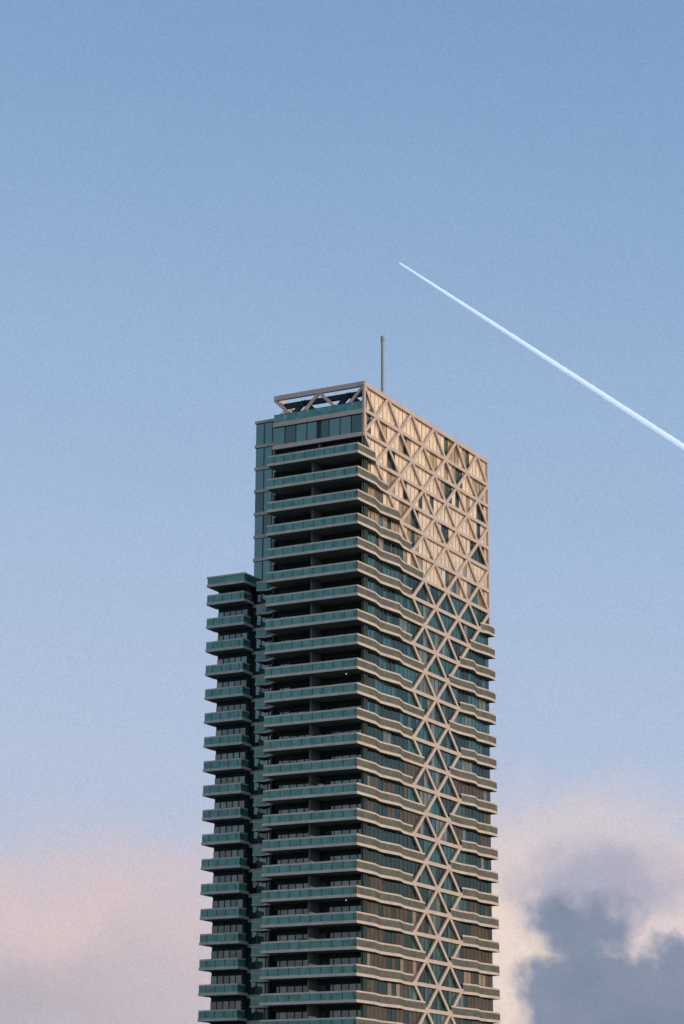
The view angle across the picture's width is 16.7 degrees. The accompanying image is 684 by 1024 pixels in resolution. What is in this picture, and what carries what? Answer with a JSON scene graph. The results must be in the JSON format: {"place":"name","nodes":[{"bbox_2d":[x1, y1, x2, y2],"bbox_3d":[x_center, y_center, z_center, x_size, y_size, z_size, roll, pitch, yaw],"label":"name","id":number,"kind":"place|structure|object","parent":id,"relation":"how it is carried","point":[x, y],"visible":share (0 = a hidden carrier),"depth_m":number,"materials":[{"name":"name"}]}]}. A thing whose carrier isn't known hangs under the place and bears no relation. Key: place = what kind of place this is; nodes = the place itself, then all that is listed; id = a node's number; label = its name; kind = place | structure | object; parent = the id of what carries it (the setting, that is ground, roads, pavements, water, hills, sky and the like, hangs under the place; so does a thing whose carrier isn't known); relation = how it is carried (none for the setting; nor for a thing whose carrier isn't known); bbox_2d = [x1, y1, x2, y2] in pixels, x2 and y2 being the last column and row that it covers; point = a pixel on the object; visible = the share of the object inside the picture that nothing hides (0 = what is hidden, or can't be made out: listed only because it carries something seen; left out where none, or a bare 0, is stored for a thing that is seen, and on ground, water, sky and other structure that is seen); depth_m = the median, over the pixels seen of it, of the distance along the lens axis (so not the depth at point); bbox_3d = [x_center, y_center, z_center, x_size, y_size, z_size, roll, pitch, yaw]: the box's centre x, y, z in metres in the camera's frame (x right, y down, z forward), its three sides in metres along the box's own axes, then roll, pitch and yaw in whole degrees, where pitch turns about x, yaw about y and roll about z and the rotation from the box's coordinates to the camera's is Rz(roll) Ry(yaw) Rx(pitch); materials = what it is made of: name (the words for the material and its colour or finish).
{"place":"outdoors","nodes":[
{"label":"outdoors","id":0,"kind":"place"},
{"bbox_2d":[267,436,367,1023],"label":"balcony recess windows","id":1,"kind":"structure","parent":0,"point":[315,985],"depth_m":283.41,"materials":[{"name":"black glass"}]},
{"bbox_2d":[0,0,683,1023],"label":"sky","id":2,"kind":"structure","parent":0,"point":[210,210],"materials":[{"name":"blue"}]},
{"bbox_2d":[398,262,683,449],"bbox_3d":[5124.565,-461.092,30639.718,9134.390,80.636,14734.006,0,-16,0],"label":"contrail","id":3,"kind":"object","parent":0,"point":[653,427],"visible":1,"depth_m":26719.88,"materials":[{"name":"white"}]},
{"label":"ground","id":4,"kind":"structure","parent":0,"visible":0},
{"bbox_2d":[197,572,256,1023],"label":"wing","id":5,"kind":"structure","parent":4,"relation":"on","point":[228,817],"depth_m":288.51,"materials":[{"name":"teal glass"}]},
{"bbox_2d":[246,418,277,1023],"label":"stair block","id":6,"kind":"structure","parent":4,"relation":"on","point":[258,857],"depth_m":290.88,"materials":[{"name":"concrete"}]},
{"bbox_2d":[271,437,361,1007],"bbox_3d":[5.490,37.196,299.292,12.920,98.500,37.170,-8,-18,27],"label":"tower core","id":7,"kind":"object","parent":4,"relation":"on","point":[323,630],"visible":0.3,"depth_m":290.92,"materials":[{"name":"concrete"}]},
{"bbox_2d":[272,381,372,450],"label":"crown","id":8,"kind":"object","parent":7,"relation":"attached to","point":[294,425],"visible":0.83,"depth_m":296.51,"materials":[{"name":"concrete"}]},
{"bbox_2d":[259,450,500,1022],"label":"balcony slabs","id":9,"kind":"structure","parent":7,"relation":"attached to","point":[325,506],"depth_m":286.86,"materials":[{"name":"grey concrete"}]},
{"bbox_2d":[260,442,499,1023],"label":"balcony guards","id":10,"kind":"object","parent":9,"relation":"on","point":[333,890],"visible":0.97,"depth_m":285.61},
{"bbox_2d":[381,336,384,392],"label":"antenna mast","id":11,"kind":"object","parent":7,"relation":"on","point":[382,362],"visible":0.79,"depth_m":308.78,"materials":[{"name":"metal"}]},
{"bbox_2d":[362,381,489,1023],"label":"diagrid lattice","id":12,"kind":"object","parent":7,"relation":"attached to","point":[437,747],"visible":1,"depth_m":302.10,"materials":[{"name":"beige metal"}]},
{"bbox_2d":[361,388,493,1023],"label":"street face windows","id":13,"kind":"structure","parent":7,"relation":"attached to","point":[400,939],"depth_m":298.58,"materials":[{"name":"glass"}]}
]}

